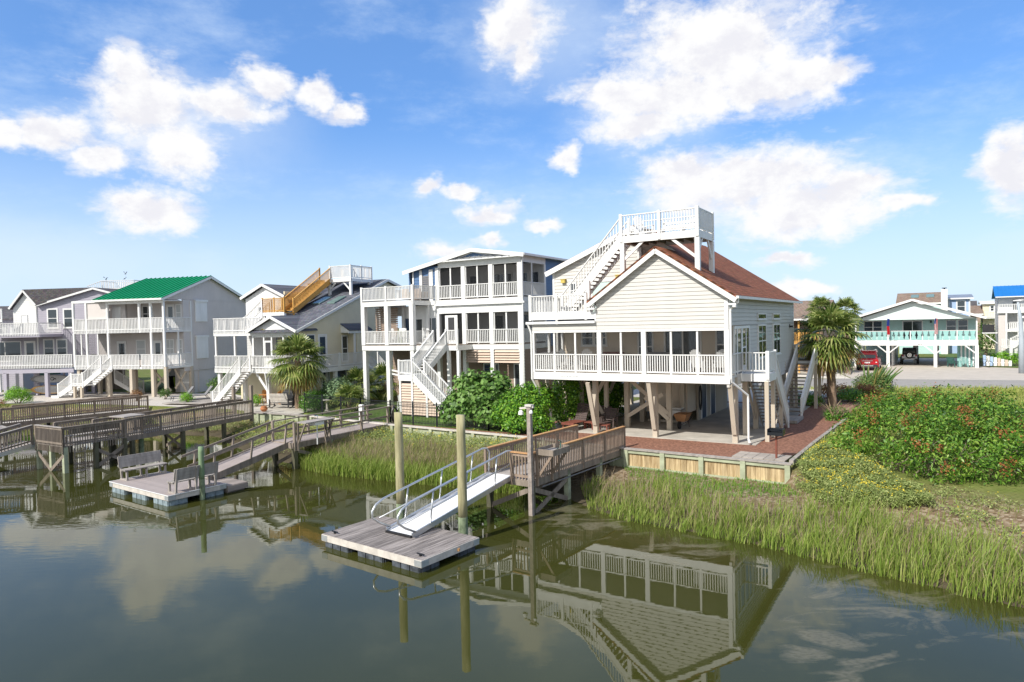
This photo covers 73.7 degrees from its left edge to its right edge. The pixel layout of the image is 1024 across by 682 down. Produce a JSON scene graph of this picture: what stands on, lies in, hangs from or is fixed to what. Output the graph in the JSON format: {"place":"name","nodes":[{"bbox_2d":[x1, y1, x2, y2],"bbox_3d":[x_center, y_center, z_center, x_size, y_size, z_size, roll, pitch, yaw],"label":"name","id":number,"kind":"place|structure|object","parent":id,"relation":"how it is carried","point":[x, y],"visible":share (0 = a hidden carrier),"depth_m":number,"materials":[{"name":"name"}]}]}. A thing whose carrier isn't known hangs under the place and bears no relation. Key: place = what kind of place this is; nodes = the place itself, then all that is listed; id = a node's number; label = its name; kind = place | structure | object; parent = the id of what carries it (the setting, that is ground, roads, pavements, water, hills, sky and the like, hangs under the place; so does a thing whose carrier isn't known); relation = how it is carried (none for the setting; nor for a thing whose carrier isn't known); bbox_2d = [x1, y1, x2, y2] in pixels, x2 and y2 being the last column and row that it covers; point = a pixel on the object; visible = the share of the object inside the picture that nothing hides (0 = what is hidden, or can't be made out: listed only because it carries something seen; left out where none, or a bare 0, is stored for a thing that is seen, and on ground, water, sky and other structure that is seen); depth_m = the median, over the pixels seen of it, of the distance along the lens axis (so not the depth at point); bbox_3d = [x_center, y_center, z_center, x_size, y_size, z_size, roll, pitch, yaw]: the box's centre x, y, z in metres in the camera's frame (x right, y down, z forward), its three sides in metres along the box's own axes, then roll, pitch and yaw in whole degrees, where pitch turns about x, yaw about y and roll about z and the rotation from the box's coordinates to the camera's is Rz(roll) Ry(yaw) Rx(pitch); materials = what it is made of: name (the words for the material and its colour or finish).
{"place":"outdoors","nodes":[
{"label":"outdoors","id":0,"kind":"place"},
{"bbox_2d":[207,400,330,413],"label":"patio","id":1,"kind":"structure","parent":0,"point":[279,408],"depth_m":48.54,"materials":[{"name":"concrete"}]},
{"bbox_2d":[268,394,294,407],"bbox_3d":[-16.559,4.261,48.959,1.520,1.076,1.108,-1,1,10],"label":"glider bench","id":2,"kind":"object","parent":1,"relation":"on","point":[272,399],"visible":0.98,"depth_m":48.60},
{"bbox_2d":[266,333,329,408],"bbox_3d":[-15.187,2.126,48.587,4.828,5.390,4.846,-1,1,0],"label":"palm tree","id":3,"kind":"object","parent":1,"relation":"on","point":[298,376],"visible":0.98,"depth_m":47.63,"materials":[{"name":"green plant"}]},
{"bbox_2d":[308,401,558,433],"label":"lawn","id":4,"kind":"structure","parent":0,"point":[332,407],"depth_m":41.60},
{"bbox_2d":[304,393,360,416],"bbox_3d":[-11.661,4.183,44.062,6.336,1.390,0.099,0,2,41],"label":"metal fence","id":5,"kind":"object","parent":4,"relation":"on","point":[314,408],"visible":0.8,"depth_m":44.37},
{"bbox_2d":[321,376,357,407],"bbox_3d":[-12.294,3.581,48.673,2.699,2.413,3.792,-2,2,-32],"label":"silver shrub","id":6,"kind":"object","parent":4,"relation":"on","point":[327,386],"visible":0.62,"depth_m":48.39,"materials":[{"name":"green plant"}]},
{"bbox_2d":[326,382,370,412],"bbox_3d":[-11.195,4.343,46.797,3.216,2.947,3.319,-1,1,0],"label":"shrub","id":7,"kind":"object","parent":4,"relation":"on","point":[343,390],"visible":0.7,"depth_m":46.55,"materials":[{"name":"green plant"}]},
{"bbox_2d":[361,399,504,430],"bbox_3d":[-5.015,4.160,39.103,10.380,1.390,1.458,-1,2,27],"label":"metal fence","id":8,"kind":"object","parent":4,"relation":"on","point":[416,406],"visible":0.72,"depth_m":39.17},
{"bbox_2d":[436,367,514,427],"bbox_3d":[-1.927,3.156,37.800,5.335,3.358,3.399,-1,1,15],"label":"fig bush","id":9,"kind":"object","parent":4,"relation":"on","point":[468,398],"visible":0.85,"depth_m":37.29,"materials":[{"name":"green plant"}]},
{"bbox_2d":[489,379,557,434],"bbox_3d":[0.621,3.411,36.092,3.800,2.810,3.323,-1,1,0],"label":"glossy bush","id":10,"kind":"object","parent":4,"relation":"on","point":[508,409],"visible":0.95,"depth_m":35.56,"materials":[{"name":"green plant"}]},
{"bbox_2d":[0,429,1023,681],"bbox_3d":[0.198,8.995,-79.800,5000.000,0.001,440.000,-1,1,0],"label":"water","id":11,"kind":"structure","parent":0,"point":[254,581],"depth_m":17.32,"materials":[{"name":"liquid"}]},
{"bbox_2d":[0,394,148,442],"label":"pier","id":12,"kind":"structure","parent":11,"relation":"in","point":[112,407],"depth_m":46.98,"materials":[{"name":"wood"}]},
{"bbox_2d":[34,417,127,473],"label":"pier","id":13,"kind":"structure","parent":11,"relation":"in","point":[51,439],"depth_m":35.41,"materials":[{"name":"wood"}]},
{"bbox_2d":[0,423,34,456],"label":"gangway","id":14,"kind":"structure","parent":13,"relation":"attached to","point":[15,447],"depth_m":35.29,"materials":[{"name":"metal"}]},
{"bbox_2d":[65,423,118,444],"bbox_3d":[-21.950,4.813,35.723,0.490,0.840,2.600,0,2,30],"label":"bench","id":15,"kind":"object","parent":13,"relation":"on","point":[91,430],"visible":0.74,"depth_m":35.44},
{"bbox_2d":[91,385,253,455],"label":"pier","id":16,"kind":"structure","parent":11,"relation":"in","point":[171,421],"depth_m":41.01,"materials":[{"name":"wood"}]},
{"bbox_2d":[109,471,247,505],"bbox_3d":[-14.688,6.473,30.058,5.060,0.705,3.530,0,2,36],"label":"floating dock","id":17,"kind":"object","parent":11,"relation":"on","point":[154,486],"visible":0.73,"depth_m":29.07,"materials":[{"name":"wood"}]},
{"bbox_2d":[117,450,167,480],"bbox_3d":[-16.783,5.644,31.050,0.715,1.016,1.900,0,2,36],"label":"bench","id":18,"kind":"object","parent":17,"relation":"on","point":[139,459],"visible":1,"depth_m":31.08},
{"bbox_2d":[166,461,218,493],"bbox_3d":[-13.215,5.634,28.312,0.715,1.016,1.900,0,2,36],"label":"bench","id":19,"kind":"object","parent":17,"relation":"on","point":[188,474],"visible":1,"depth_m":28.08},
{"bbox_2d":[181,420,293,480],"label":"wooden ramp","id":20,"kind":"structure","parent":17,"relation":"on","point":[232,463],"depth_m":32.56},
{"bbox_2d":[198,446,205,499],"bbox_3d":[-12.869,6.078,28.354,0.227,3.400,0.221,-1,1,0],"label":"piling","id":21,"kind":"object","parent":11,"relation":"in","point":[201,472],"visible":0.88,"depth_m":28.26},
{"bbox_2d":[271,404,394,468],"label":"pier","id":22,"kind":"structure","parent":11,"relation":"in","point":[308,439],"depth_m":36.38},
{"bbox_2d":[296,415,334,450],"bbox_3d":[-9.939,4.619,34.756,0.771,1.667,1.950,0,2,31],"label":"sink table","id":23,"kind":"object","parent":22,"relation":"on","point":[317,422],"visible":0.99,"depth_m":34.58,"materials":[{"name":"white plastic"}]},
{"bbox_2d":[394,412,404,519],"bbox_3d":[-3.889,5.085,23.752,0.309,5.220,0.301,-1,1,0],"label":"piling","id":24,"kind":"object","parent":11,"relation":"in","point":[399,457],"visible":0.79,"depth_m":23.61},
{"bbox_2d":[321,516,478,572],"bbox_3d":[-3.547,6.428,21.567,4.547,0.730,2.544,0,2,37],"label":"floating dock","id":25,"kind":"object","parent":11,"relation":"on","point":[429,549],"visible":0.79,"depth_m":20.88,"materials":[{"name":"grey wood"}]},
{"bbox_2d":[371,447,511,537],"bbox_3d":[-2.174,5.117,23.558,1.212,1.958,6.079,0,2,36],"label":"gangway","id":26,"kind":"object","parent":25,"relation":"on","point":[427,517],"visible":0.94,"depth_m":23.10,"materials":[{"name":"metal"}]},
{"bbox_2d":[456,414,467,534],"bbox_3d":[-1.590,5.025,21.912,0.309,5.330,0.301,-1,1,0],"label":"piling","id":27,"kind":"object","parent":11,"relation":"in","point":[462,480],"visible":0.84,"depth_m":21.78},
{"bbox_2d":[518,404,533,515],"bbox_3d":[0.567,4.837,24.939,0.655,5.060,0.225,0,2,36],"label":"dock lamp","id":28,"kind":"object","parent":11,"relation":"in","point":[528,408],"visible":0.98,"depth_m":24.81,"materials":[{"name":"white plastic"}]},
{"bbox_2d":[484,424,625,513],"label":"pier","id":29,"kind":"structure","parent":11,"relation":"in","point":[580,455],"depth_m":27.37,"materials":[{"name":"brown wood"}]},
{"bbox_2d":[535,440,569,485],"bbox_3d":[1.520,4.527,25.349,0.790,1.618,1.160,0,2,36],"label":"cleaning table","id":30,"kind":"object","parent":29,"relation":"attached to","point":[552,450],"visible":1,"depth_m":25.15,"materials":[{"name":"grey wood"}]},
{"bbox_2d":[0,318,1023,607],"bbox_3d":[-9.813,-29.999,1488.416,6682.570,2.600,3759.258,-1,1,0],"label":"ground","id":31,"kind":"structure","parent":0,"point":[1012,490],"depth_m":23.89,"materials":[{"name":"plant"}]},
{"bbox_2d":[0,306,76,391],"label":"house","id":32,"kind":"structure","parent":31,"relation":"on","point":[23,380],"depth_m":71.02,"materials":[{"name":"grey"}]},
{"bbox_2d":[0,280,177,396],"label":"lilac house","id":33,"kind":"structure","parent":31,"relation":"on","point":[42,337],"depth_m":64.59,"materials":[{"name":"grey"}]},
{"bbox_2d":[0,341,21,361],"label":"window","id":34,"kind":"structure","parent":33,"relation":"in","point":[6,347],"depth_m":64.85,"materials":[{"name":"glass"}]},
{"bbox_2d":[24,341,35,364],"bbox_3d":[-45.722,1.112,64.779,1.160,2.250,0.086,-1,1,2],"label":"door","id":35,"kind":"structure","parent":33,"relation":"in","point":[29,346],"depth_m":64.79,"materials":[{"name":"white paint"}]},
{"bbox_2d":[43,339,54,357],"bbox_3d":[-43.893,0.694,64.705,1.140,1.810,0.086,-1,1,2],"label":"window","id":36,"kind":"structure","parent":33,"relation":"in","point":[48,344],"depth_m":64.71,"materials":[{"name":"glass"}]},
{"bbox_2d":[46,308,57,328],"bbox_3d":[-43.504,-2.119,64.619,1.140,1.940,0.086,-1,1,2],"label":"window","id":37,"kind":"structure","parent":33,"relation":"in","point":[52,313],"depth_m":64.63,"materials":[{"name":"white paint"}]},
{"bbox_2d":[56,339,67,357],"bbox_3d":[-42.636,0.682,64.656,1.140,1.780,0.086,-1,1,2],"label":"window","id":38,"kind":"structure","parent":33,"relation":"in","point":[61,344],"depth_m":64.68,"materials":[{"name":"glass"}]},
{"bbox_2d":[63,308,71,328],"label":"window","id":39,"kind":"structure","parent":33,"relation":"in","point":[67,312],"depth_m":64.58,"materials":[{"name":"white paint"}]},
{"bbox_2d":[0,392,240,408],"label":"gravel yard","id":40,"kind":"structure","parent":31,"relation":"on","point":[153,401],"depth_m":59.25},
{"bbox_2d":[2,384,33,402],"bbox_3d":[-41.093,4.388,56.729,2.489,1.670,2.039,-1,1,0],"label":"lime shrub","id":41,"kind":"object","parent":40,"relation":"on","point":[16,394],"visible":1,"depth_m":56.47,"materials":[{"name":"green plant"}]},
{"bbox_2d":[36,373,64,394],"bbox_3d":[-42.927,3.857,63.599,2.550,2.400,0.600,-1,1,2],"label":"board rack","id":42,"kind":"object","parent":40,"relation":"on","point":[39,384],"visible":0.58,"depth_m":63.61,"materials":[{"name":"grey"}]},
{"bbox_2d":[30,375,66,382],"bbox_3d":[-42.916,3.511,63.418,3.800,0.740,0.142,-1,1,2],"label":"paddleboard","id":43,"kind":"object","parent":42,"relation":"on","point":[53,378],"visible":0.82,"depth_m":63.38,"materials":[{"name":"white plastic"}]},
{"bbox_2d":[162,397,242,403],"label":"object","id":44,"kind":"structure","parent":40,"relation":"on","point":[199,400],"depth_m":53.74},
{"bbox_2d":[51,275,247,397],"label":"green roof house","id":45,"kind":"structure","parent":31,"relation":"on","point":[183,353],"depth_m":61.99,"materials":[{"name":"wood"}]},
{"bbox_2d":[158,415,333,452],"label":"marsh grass","id":46,"kind":"structure","parent":31,"relation":"on","point":[257,429],"depth_m":43.57,"materials":[{"name":"green plant"}]},
{"bbox_2d":[252,412,302,424],"bbox_3d":[-15.629,5.675,45.697,4.876,1.660,0.300,0,2,28],"label":"bulkhead","id":47,"kind":"object","parent":31,"relation":"on","point":[261,417],"visible":0.34,"depth_m":45.84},
{"bbox_2d":[212,264,400,404],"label":"yellow house","id":48,"kind":"structure","parent":31,"relation":"on","point":[315,307],"depth_m":53.79,"materials":[{"name":"wood"}]},
{"bbox_2d":[298,388,336,411],"bbox_3d":[-13.741,4.039,48.428,1.737,1.588,5.797,-1,1,6],"label":"clipped hedge","id":49,"kind":"object","parent":31,"relation":"on","point":[316,400],"visible":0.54,"depth_m":47.26,"materials":[{"name":"green plant"}]},
{"bbox_2d":[338,366,385,404],"bbox_3d":[-11.538,3.732,51.595,3.758,3.684,3.950,0,2,32],"label":"palmetto","id":50,"kind":"object","parent":31,"relation":"on","point":[356,374],"visible":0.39,"depth_m":51.15,"materials":[{"name":"green plant"}]},
{"bbox_2d":[362,362,398,401],"bbox_3d":[-9.889,3.499,52.980,3.770,3.745,4.131,0,2,38],"label":"palmetto","id":51,"kind":"object","parent":31,"relation":"on","point":[380,394],"visible":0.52,"depth_m":52.49,"materials":[{"name":"green plant"}]},
{"bbox_2d":[298,424,527,494],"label":"marsh grass","id":52,"kind":"structure","parent":31,"relation":"on","point":[376,469],"depth_m":31.94,"materials":[{"name":"plant"}]},
{"bbox_2d":[304,423,527,473],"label":"dry grass","id":53,"kind":"structure","parent":31,"relation":"on","point":[408,449],"depth_m":33.22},
{"bbox_2d":[318,417,545,455],"bbox_3d":[-4.729,5.234,36.146,20.202,1.030,5.040,0,2,36],"label":"sea oxeye","id":54,"kind":"object","parent":31,"relation":"on","point":[387,432],"visible":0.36,"depth_m":35.87,"materials":[{"name":"green plant"}]},
{"bbox_2d":[383,423,526,448],"bbox_3d":[-3.202,5.621,36.900,10.445,1.660,0.300,0,2,35],"label":"bulkhead","id":55,"kind":"object","parent":31,"relation":"on","point":[510,437],"visible":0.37,"depth_m":36.78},
{"bbox_2d":[360,248,578,417],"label":"porch house","id":56,"kind":"structure","parent":31,"relation":"on","point":[471,311],"depth_m":47.54,"materials":[{"name":"white"}]},
{"bbox_2d":[445,315,457,342],"bbox_3d":[-4.244,-0.806,47.968,1.060,2.000,0.060,0,2,31],"label":"screen door","id":57,"kind":"structure","parent":56,"relation":"in","point":[451,321],"depth_m":47.93,"materials":[{"name":"white paint"}]},
{"bbox_2d":[537,438,624,466],"bbox_3d":[3.089,5.600,32.227,5.195,1.660,0.300,0,2,40],"label":"bulkhead","id":58,"kind":"object","parent":31,"relation":"on","point":[618,462],"visible":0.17,"depth_m":30.81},
{"bbox_2d":[526,205,821,443],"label":"beach house","id":59,"kind":"structure","parent":31,"relation":"on","point":[679,295],"depth_m":34.05,"materials":[{"name":"beige"}]},
{"bbox_2d":[580,332,593,346],"bbox_3d":[4.154,-0.158,37.659,0.840,0.950,0.086,0,2,32],"label":"window","id":60,"kind":"structure","parent":59,"relation":"in","point":[587,338],"depth_m":37.67,"materials":[{"name":"glass"}]},
{"bbox_2d":[637,331,654,364],"bbox_3d":[7.015,0.324,35.891,0.960,1.850,0.086,0,2,32],"label":"window","id":61,"kind":"structure","parent":59,"relation":"in","point":[650,334],"depth_m":35.81,"materials":[{"name":"glass"}]},
{"bbox_2d":[663,331,701,369],"bbox_3d":[8.709,0.423,34.858,1.970,2.130,0.060,0,2,32],"label":"sliding door","id":62,"kind":"structure","parent":59,"relation":"in","point":[683,342],"depth_m":34.87,"materials":[{"name":"white paint"}]},
{"bbox_2d":[700,384,706,418],"bbox_3d":[11.056,3.220,39.345,0.056,2.390,1.050,0,2,32],"label":"door","id":63,"kind":"structure","parent":59,"relation":"in","point":[704,386],"depth_m":39.43,"materials":[{"name":"white paint"}]},
{"bbox_2d":[709,384,715,414],"bbox_3d":[12.033,3.160,40.886,0.086,2.390,1.100,0,2,32],"label":"door","id":64,"kind":"structure","parent":59,"relation":"in","point":[712,386],"depth_m":40.85,"materials":[{"name":"blue paint"}]},
{"bbox_2d":[715,330,723,359],"bbox_3d":[10.448,0.202,33.743,0.860,1.650,0.086,0,2,32],"label":"window","id":65,"kind":"structure","parent":59,"relation":"in","point":[719,335],"depth_m":33.86,"materials":[{"name":"glass"}]},
{"bbox_2d":[733,325,750,374],"bbox_3d":[10.862,0.396,32.238,0.086,2.240,3.020,0,2,32],"label":"porch door","id":66,"kind":"structure","parent":59,"relation":"in","point":[741,334],"depth_m":32.05,"materials":[{"name":"white paint"}]},
{"bbox_2d":[757,324,766,358],"bbox_3d":[13.145,0.015,35.852,0.136,1.800,2.010,0,2,32],"label":"window","id":67,"kind":"structure","parent":59,"relation":"in","point":[761,328],"depth_m":35.76,"materials":[{"name":"glass"}]},
{"bbox_2d":[772,323,781,354],"bbox_3d":[15.158,-0.110,39.073,0.136,1.800,2.010,0,2,32],"label":"window","id":68,"kind":"structure","parent":59,"relation":"in","point":[776,327],"depth_m":39.18,"materials":[{"name":"glass"}]},
{"bbox_2d":[550,400,809,444],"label":"slab","id":69,"kind":"structure","parent":31,"relation":"on","point":[715,427],"depth_m":35.95,"materials":[{"name":"concrete"}]},
{"bbox_2d":[561,403,588,427],"bbox_3d":[3.398,4.040,36.334,0.800,1.280,1.580,0,2,40],"label":"lounge chair","id":70,"kind":"object","parent":69,"relation":"on","point":[581,416],"visible":0.9,"depth_m":36.63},
{"bbox_2d":[599,407,618,430],"bbox_3d":[4.976,4.114,35.762,0.820,1.090,1.678,0,2,28],"label":"slatted chair","id":71,"kind":"object","parent":69,"relation":"on","point":[611,413],"visible":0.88,"depth_m":36.22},
{"bbox_2d":[673,412,693,428],"bbox_3d":[9.053,4.188,36.095,0.700,0.753,1.655,0,2,32],"label":"wheelbarrow","id":72,"kind":"object","parent":69,"relation":"on","point":[680,417],"visible":1,"depth_m":35.70,"materials":[{"name":"orange plastic"}]},
{"bbox_2d":[541,397,864,456],"bbox_3d":[12.811,4.362,42.045,14.134,0.001,27.048,0,2,35],"label":"mulch bed","id":73,"kind":"object","parent":31,"relation":"on","point":[811,426],"visible":0.17,"depth_m":31.72,"materials":[{"name":"wood"}]},
{"bbox_2d":[551,367,631,425],"bbox_3d":[4.631,2.945,39.807,3.363,3.437,7.864,0,2,34],"label":"tall hedge","id":74,"kind":"object","parent":73,"relation":"on","point":[573,400],"visible":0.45,"depth_m":37.94,"materials":[{"name":"green plant"}]},
{"bbox_2d":[732,451,791,461],"bbox_3d":[10.264,4.741,28.044,2.080,0.050,1.240,0,2,35],"label":"paver pad","id":75,"kind":"object","parent":73,"relation":"on","point":[760,456],"visible":0.96,"depth_m":27.94,"materials":[{"name":"concrete"}]},
{"bbox_2d":[767,427,784,457],"bbox_3d":[10.664,4.139,27.548,0.600,1.200,0.500,0,2,32],"label":"grill","id":76,"kind":"object","parent":75,"relation":"on","point":[775,432],"visible":1,"depth_m":27.51,"materials":[{"name":"black metal"}]},
{"bbox_2d":[794,302,871,405],"bbox_3d":[20.237,0.844,43.678,5.264,6.642,5.300,-1,1,0],"label":"palm tree","id":77,"kind":"object","parent":73,"relation":"on","point":[835,352],"visible":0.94,"depth_m":42.75,"materials":[{"name":"green plant"}]},
{"bbox_2d":[836,386,868,401],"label":"dark shrub","id":78,"kind":"object","parent":73,"relation":"on","point":[847,394],"visible":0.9,"depth_m":45.34,"materials":[{"name":"green plant"}]},
{"bbox_2d":[623,447,791,483],"bbox_3d":[7.953,5.535,28.515,7.120,1.560,0.280,0,2,35],"label":"bulkhead","id":79,"kind":"object","parent":31,"relation":"on","point":[719,466],"visible":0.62,"depth_m":28.32,"materials":[{"name":"wood"}]},
{"bbox_2d":[580,471,1023,607],"bbox_3d":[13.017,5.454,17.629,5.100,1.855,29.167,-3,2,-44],"label":"marsh grass","id":80,"kind":"structure","parent":31,"relation":"on","point":[883,566],"depth_m":20.21,"materials":[{"name":"plant"}]},
{"bbox_2d":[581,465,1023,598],"bbox_3d":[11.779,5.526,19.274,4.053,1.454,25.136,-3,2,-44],"label":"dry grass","id":81,"kind":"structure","parent":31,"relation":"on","point":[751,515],"depth_m":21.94,"materials":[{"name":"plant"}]},
{"bbox_2d":[794,300,837,372],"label":"brown roof house","id":82,"kind":"structure","parent":31,"relation":"on","point":[799,310],"depth_m":72.97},
{"bbox_2d":[786,370,847,378],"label":"sandy verge","id":83,"kind":"structure","parent":31,"relation":"on","point":[838,376],"depth_m":66.15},
{"bbox_2d":[801,295,835,375],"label":"palm tree","id":84,"kind":"object","parent":83,"relation":"on","point":[820,301],"visible":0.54,"depth_m":65.62,"materials":[{"name":"green plant"}]},
{"bbox_2d":[789,415,849,464],"bbox_3d":[15.034,4.476,32.643,0.205,0.180,14.813,0,2,35],"label":"timber edging","id":85,"kind":"object","parent":31,"relation":"on","point":[798,455],"visible":0.5,"depth_m":30.17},
{"bbox_2d":[792,440,939,508],"bbox_3d":[12.053,4.840,25.328,3.493,1.525,7.639,-1,1,0],"label":"sea oxeye","id":86,"kind":"object","parent":31,"relation":"on","point":[823,461],"visible":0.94,"depth_m":23.96,"materials":[{"name":"green plant"}]},
{"bbox_2d":[850,363,902,391],"bbox_3d":[26.514,2.790,49.593,3.483,2.238,2.776,-1,1,0],"label":"spiky shrub","id":87,"kind":"object","parent":31,"relation":"on","point":[876,378],"visible":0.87,"depth_m":49.14,"materials":[{"name":"green plant"}]},
{"bbox_2d":[854,299,986,367],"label":"aqua cottage","id":88,"kind":"structure","parent":31,"relation":"on","point":[911,322],"depth_m":75.23,"materials":[{"name":"wood"}]},
{"bbox_2d":[902,320,922,339],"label":"sliding door","id":89,"kind":"structure","parent":88,"relation":"in","point":[912,325],"depth_m":76.79,"materials":[{"name":"white paint"}]},
{"bbox_2d":[823,381,1023,487],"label":"berry bush","id":90,"kind":"object","parent":31,"relation":"on","point":[919,411],"visible":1,"depth_m":25.12,"materials":[{"name":"green plant"}]},
{"bbox_2d":[983,355,1011,365],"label":"picket fence","id":91,"kind":"object","parent":31,"relation":"on","point":[998,362],"visible":0.97,"depth_m":72.63,"materials":[{"name":"white"}]},
{"bbox_2d":[0,0,1023,327],"label":"sky","id":92,"kind":"structure","parent":0,"point":[871,152],"materials":[{"name":"blue"}]},
{"bbox_2d":[140,365,1023,387],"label":"road","id":93,"kind":"structure","parent":0,"point":[965,383],"depth_m":56.82,"materials":[{"name":"asphalt"}]},
{"bbox_2d":[276,336,901,365],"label":"back lawn","id":94,"kind":"structure","parent":0,"point":[848,336],"depth_m":118.89,"materials":[{"name":"green plant"}]},
{"bbox_2d":[896,288,947,353],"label":"skylight house","id":95,"kind":"structure","parent":94,"relation":"on","point":[939,298],"depth_m":100.01,"materials":[{"name":"white"}]},
{"bbox_2d":[623,466,801,497],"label":"marsh grass","id":96,"kind":"structure","parent":0,"point":[746,487],"depth_m":26.58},
{"bbox_2d":[633,387,826,402],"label":"own driveway","id":97,"kind":"structure","parent":0,"point":[635,392],"depth_m":51.71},
{"bbox_2d":[727,384,1023,465],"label":"field grass","id":98,"kind":"structure","parent":0,"point":[955,389],"depth_m":45.74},
{"bbox_2d":[836,358,1023,379],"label":"driveway","id":99,"kind":"structure","parent":0,"point":[924,368],"depth_m":67.95,"materials":[{"name":"concrete"}]},
{"bbox_2d":[833,296,865,372],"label":"palm tree","id":100,"kind":"object","parent":99,"relation":"on","point":[846,302],"visible":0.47,"depth_m":68.42,"materials":[{"name":"green plant"}]},
{"bbox_2d":[856,349,882,369],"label":"parked car","id":101,"kind":"object","parent":99,"relation":"on","point":[873,359],"visible":0.77,"depth_m":71.27,"materials":[{"name":"red paint"}]},
{"bbox_2d":[900,347,918,363],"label":"parked car","id":102,"kind":"object","parent":99,"relation":"on","point":[909,353],"visible":1,"depth_m":79.05,"materials":[{"name":"black metal"}]},
{"bbox_2d":[1013,299,1023,373],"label":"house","id":103,"kind":"structure","parent":99,"relation":"on","point":[1021,348],"depth_m":63.89,"materials":[{"name":"white metal"}]},
{"bbox_2d":[864,471,1023,542],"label":"sea oxeye","id":104,"kind":"object","parent":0,"point":[973,510],"visible":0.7,"depth_m":21.25,"materials":[{"name":"green plant"}]},
{"bbox_2d":[928,347,1018,366],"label":"lawn","id":105,"kind":"structure","parent":0,"point":[980,356],"depth_m":94.66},
{"bbox_2d":[948,294,973,352],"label":"pale blue house","id":106,"kind":"structure","parent":105,"relation":"on","point":[961,302],"depth_m":98.87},
{"bbox_2d":[978,321,995,354],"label":"tree","id":107,"kind":"object","parent":105,"relation":"on","point":[988,342],"visible":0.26,"depth_m":91.55,"materials":[{"name":"green plant"}]},
{"bbox_2d":[982,285,1023,357],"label":"blue roof house","id":108,"kind":"structure","parent":105,"relation":"on","point":[1004,328],"depth_m":84.58,"materials":[{"name":"white paint"}]},
{"bbox_2d":[989,350,1018,365],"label":"marsh edge shrub","id":109,"kind":"object","parent":105,"relation":"on","point":[1012,358],"visible":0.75,"depth_m":73.59,"materials":[{"name":"green plant"}]},
{"bbox_2d":[978,301,994,348],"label":"yellow house","id":110,"kind":"structure","parent":0,"point":[988,307],"depth_m":109.54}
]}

